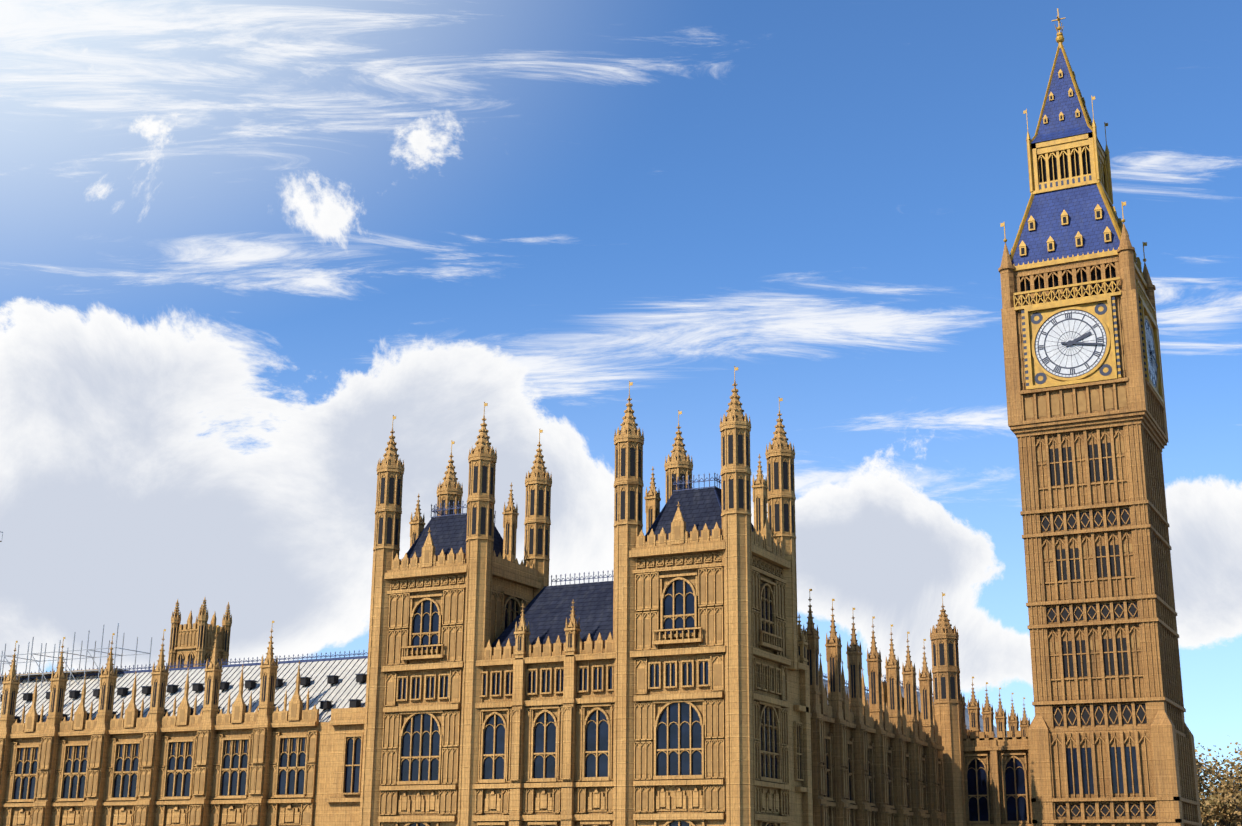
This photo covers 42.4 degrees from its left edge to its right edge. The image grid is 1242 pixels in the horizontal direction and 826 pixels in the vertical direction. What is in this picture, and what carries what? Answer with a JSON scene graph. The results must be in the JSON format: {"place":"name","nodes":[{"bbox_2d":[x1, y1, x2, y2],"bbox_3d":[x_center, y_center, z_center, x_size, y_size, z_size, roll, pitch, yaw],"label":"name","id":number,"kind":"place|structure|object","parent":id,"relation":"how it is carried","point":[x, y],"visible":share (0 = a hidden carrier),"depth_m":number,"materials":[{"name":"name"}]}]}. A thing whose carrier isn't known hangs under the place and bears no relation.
{"place":"outdoors","nodes":[
{"label":"outdoors","id":0,"kind":"place"},
{"bbox_2d":[0,628,364,825],"bbox_3d":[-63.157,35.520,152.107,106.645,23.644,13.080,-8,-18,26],"label":"palace wing","id":1,"kind":"structure","parent":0,"point":[327,801],"depth_m":133.18,"materials":[{"name":"beige stone"}]},
{"bbox_2d":[0,531,151,689],"bbox_3d":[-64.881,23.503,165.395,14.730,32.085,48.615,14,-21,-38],"label":"scaffolding","id":2,"kind":"object","parent":1,"relation":"on","point":[53,660],"visible":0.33,"depth_m":152.95,"materials":[{"name":"grey metal"}]},
{"bbox_2d":[0,541,128,678],"bbox_3d":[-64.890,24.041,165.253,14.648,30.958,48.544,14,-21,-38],"label":"scaffold boards","id":3,"kind":"object","parent":2,"relation":"on","point":[26,675],"visible":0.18,"depth_m":151.94,"materials":[{"name":"beige"}]},
{"bbox_2d":[15,621,273,646],"bbox_3d":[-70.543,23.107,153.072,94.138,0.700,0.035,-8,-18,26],"label":"finials","id":4,"kind":"object","parent":1,"relation":"attached to","point":[114,634],"visible":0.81,"depth_m":140.13,"materials":[{"name":"gold metal"}]},
{"bbox_2d":[0,704,314,824],"bbox_3d":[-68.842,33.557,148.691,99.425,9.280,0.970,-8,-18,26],"label":"wall panels","id":5,"kind":"object","parent":1,"relation":"attached to","point":[271,817],"visible":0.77,"depth_m":133.61,"materials":[{"name":"beige stone"}]},
{"bbox_2d":[0,675,366,722],"bbox_3d":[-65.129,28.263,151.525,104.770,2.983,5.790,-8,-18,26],"label":"roof vents","id":6,"kind":"object","parent":1,"relation":"on","point":[248,685],"visible":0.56,"depth_m":138.32,"materials":[{"name":"black metal"}]},
{"bbox_2d":[0,658,366,721],"bbox_3d":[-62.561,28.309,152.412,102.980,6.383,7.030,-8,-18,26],"label":"roof ribs","id":7,"kind":"object","parent":1,"relation":"on","point":[326,700],"visible":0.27,"depth_m":140.24,"materials":[{"name":"grey metal"}]},
{"bbox_2d":[0,650,367,680],"bbox_3d":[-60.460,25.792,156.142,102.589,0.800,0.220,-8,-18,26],"label":"river wing cresting","id":8,"kind":"object","parent":1,"relation":"on","point":[237,665],"visible":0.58,"depth_m":143.29,"materials":[{"name":"metal"}]},
{"bbox_2d":[0,658,367,722],"bbox_3d":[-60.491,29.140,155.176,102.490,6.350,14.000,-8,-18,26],"label":"wing roof","id":9,"kind":"structure","parent":1,"relation":"on","point":[141,676],"depth_m":139.71,"materials":[{"name":"grey metal"}]},
{"bbox_2d":[168,597,231,667],"bbox_3d":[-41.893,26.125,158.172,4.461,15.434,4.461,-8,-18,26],"label":"rooftop tower","id":10,"kind":"structure","parent":9,"relation":"on","point":[199,653],"depth_m":157.90,"materials":[{"name":"beige stone"}]},
{"bbox_2d":[170,626,228,667],"bbox_3d":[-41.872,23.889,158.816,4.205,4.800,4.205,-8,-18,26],"label":"tower openings","id":11,"kind":"object","parent":10,"relation":"attached to","point":[182,660],"visible":0.31,"depth_m":157.28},
{"bbox_2d":[177,633,222,646],"bbox_3d":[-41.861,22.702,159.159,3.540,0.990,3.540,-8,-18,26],"label":"wall panels","id":12,"kind":"object","parent":10,"relation":"attached to","point":[182,639],"visible":0.56,"depth_m":157.87,"materials":[{"name":"beige stone"}]},
{"bbox_2d":[359,380,812,825],"bbox_3d":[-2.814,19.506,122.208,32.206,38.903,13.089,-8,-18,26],"label":"pavilion","id":13,"kind":"structure","parent":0,"point":[487,576],"depth_m":116.23,"materials":[{"name":"beige stone"}]},
{"bbox_2d":[403,487,753,650],"bbox_3d":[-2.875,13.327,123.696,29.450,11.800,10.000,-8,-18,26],"label":"pavilion roofs","id":14,"kind":"structure","parent":13,"relation":"on","point":[547,610],"depth_m":120.69,"materials":[{"name":"blue tile"}]},
{"bbox_2d":[407,472,753,585],"bbox_3d":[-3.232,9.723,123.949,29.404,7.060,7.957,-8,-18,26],"label":"roof railing","id":15,"kind":"object","parent":14,"relation":"on","point":[675,483],"visible":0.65,"depth_m":123.24,"materials":[{"name":"black metal"}]},
{"bbox_2d":[381,526,787,811],"bbox_3d":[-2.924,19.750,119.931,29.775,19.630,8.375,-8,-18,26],"label":"wall panels","id":16,"kind":"object","parent":13,"relation":"attached to","point":[641,678],"visible":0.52,"depth_m":114.91,"materials":[{"name":"beige stone"}]},
{"bbox_2d":[392,366,782,451],"bbox_3d":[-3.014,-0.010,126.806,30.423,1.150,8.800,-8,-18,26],"label":"pavilion vanes","id":17,"kind":"object","parent":13,"relation":"on","point":[630,384],"visible":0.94,"depth_m":125.97,"materials":[{"name":"gold metal"}]},
{"bbox_2d":[375,435,804,657],"bbox_3d":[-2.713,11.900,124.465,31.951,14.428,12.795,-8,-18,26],"label":"turret openings","id":18,"kind":"object","parent":13,"relation":"attached to","point":[632,493],"visible":0.52,"depth_m":121.64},
{"bbox_2d":[0,0,1241,825],"label":"sky","id":19,"kind":"structure","parent":0,"point":[240,240],"materials":[{"name":"blue"}]},
{"bbox_2d":[803,597,1032,825],"bbox_3d":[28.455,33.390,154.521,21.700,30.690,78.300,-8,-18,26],"label":"wing","id":20,"kind":"structure","parent":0,"point":[959,748],"depth_m":143.15,"materials":[{"name":"beige stone"}]},
{"bbox_2d":[820,698,942,825],"bbox_3d":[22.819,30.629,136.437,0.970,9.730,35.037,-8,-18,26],"label":"wall panels","id":21,"kind":"object","parent":20,"relation":"attached to","point":[847,713],"visible":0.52,"depth_m":130.96,"materials":[{"name":"brown stone"}]},
{"bbox_2d":[823,680,996,737],"bbox_3d":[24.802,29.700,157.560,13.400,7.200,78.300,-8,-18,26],"label":"wing roof","id":22,"kind":"structure","parent":20,"relation":"on","point":[919,706],"depth_m":166.63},
{"bbox_2d":[823,674,967,708],"bbox_3d":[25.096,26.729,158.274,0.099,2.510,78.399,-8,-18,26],"label":"wing cresting","id":23,"kind":"object","parent":22,"relation":"on","point":[846,683],"visible":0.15,"depth_m":156.03,"materials":[{"name":"metal"}]},
{"bbox_2d":[807,643,1025,736],"bbox_3d":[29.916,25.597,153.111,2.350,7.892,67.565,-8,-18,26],"label":"turret openings","id":24,"kind":"object","parent":20,"relation":"in","point":[943,682],"visible":0.33,"depth_m":149.09,"materials":[{"name":"brown stone"}]},
{"bbox_2d":[809,589,1024,700],"bbox_3d":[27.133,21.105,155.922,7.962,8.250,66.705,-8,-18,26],"label":"wing vanes","id":25,"kind":"object","parent":20,"relation":"on","point":[943,594],"visible":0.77,"depth_m":147.06,"materials":[{"name":"gold metal"}]},
{"bbox_2d":[998,222,1202,825],"bbox_3d":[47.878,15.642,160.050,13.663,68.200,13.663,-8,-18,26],"label":"clock tower","id":26,"kind":"structure","parent":0,"point":[1161,740],"depth_m":154.66,"materials":[{"name":"beige stone"}]},
{"bbox_2d":[1012,48,1119,265],"bbox_3d":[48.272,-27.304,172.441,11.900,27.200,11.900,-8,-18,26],"label":"tower roof","id":27,"kind":"structure","parent":26,"relation":"on","point":[1078,205],"depth_m":166.94,"materials":[{"name":"blue tile"}]},
{"bbox_2d":[1017,305,1140,651],"bbox_3d":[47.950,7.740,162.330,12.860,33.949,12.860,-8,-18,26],"label":"tower wall panels","id":28,"kind":"object","parent":26,"relation":"attached to","point":[1095,403],"visible":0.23,"depth_m":158.38,"materials":[{"name":"beige stone"}]},
{"bbox_2d":[1000,8,1163,403],"bbox_3d":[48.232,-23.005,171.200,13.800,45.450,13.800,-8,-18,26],"label":"gilded tower trim","id":29,"kind":"structure","parent":26,"relation":"attached to","point":[1100,174],"depth_m":164.68,"materials":[{"name":"gold metal"}]},
{"bbox_2d":[1021,73,1155,816],"bbox_3d":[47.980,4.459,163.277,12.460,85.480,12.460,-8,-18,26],"label":"tower openings","id":30,"kind":"object","parent":26,"relation":"in","point":[1099,714],"visible":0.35,"depth_m":155.29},
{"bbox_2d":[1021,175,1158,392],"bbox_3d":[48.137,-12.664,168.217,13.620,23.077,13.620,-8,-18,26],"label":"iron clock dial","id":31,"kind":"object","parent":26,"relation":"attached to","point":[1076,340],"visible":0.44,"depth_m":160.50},
{"bbox_2d":[1036,310,1156,385],"bbox_3d":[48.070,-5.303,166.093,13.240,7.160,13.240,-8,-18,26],"label":"clock tower dials","id":32,"kind":"object","parent":26,"relation":"attached to","point":[1068,324],"visible":0.23,"depth_m":160.62,"materials":[{"name":"white glass"}]},
{"label":"ground","id":33,"kind":"structure","parent":0,"visible":0},
{"bbox_2d":[1198,763,1229,796],"bbox_3d":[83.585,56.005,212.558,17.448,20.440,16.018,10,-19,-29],"label":"branches","id":34,"kind":"object","parent":33,"relation":"on","point":[1220,778],"visible":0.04,"depth_m":219.06,"materials":[{"name":"brown plant"}]},
{"bbox_2d":[1196,742,1241,823],"bbox_3d":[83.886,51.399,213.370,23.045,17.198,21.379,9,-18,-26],"label":"tree foliage","id":35,"kind":"object","parent":34,"relation":"on","point":[1213,758],"visible":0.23,"depth_m":218.20,"materials":[{"name":"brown plant"}]},
{"bbox_2d":[1197,770,1238,825],"bbox_3d":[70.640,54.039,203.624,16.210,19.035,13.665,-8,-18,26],"label":"tree trunk","id":36,"kind":"object","parent":33,"relation":"on","point":[1215,792],"depth_m":202.61,"materials":[{"name":"brown plant"}]},
{"bbox_2d":[1195,743,1241,825],"bbox_3d":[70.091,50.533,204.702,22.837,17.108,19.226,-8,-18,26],"label":"tree foliage","id":37,"kind":"object","parent":36,"relation":"on","point":[1205,776],"visible":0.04,"depth_m":204.00,"materials":[{"name":"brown plant"}]},
{"bbox_2d":[1201,772,1241,825],"bbox_3d":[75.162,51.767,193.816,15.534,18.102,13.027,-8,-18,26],"label":"tree trunk","id":38,"kind":"object","parent":33,"relation":"on","point":[1239,816],"visible":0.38,"depth_m":192.41,"materials":[{"name":"brown plant"}]},
{"bbox_2d":[1199,754,1241,825],"bbox_3d":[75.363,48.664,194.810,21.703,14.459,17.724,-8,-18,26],"label":"tree foliage","id":39,"kind":"object","parent":38,"relation":"attached to","point":[1211,802],"visible":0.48,"depth_m":192.10,"materials":[{"name":"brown plant"}]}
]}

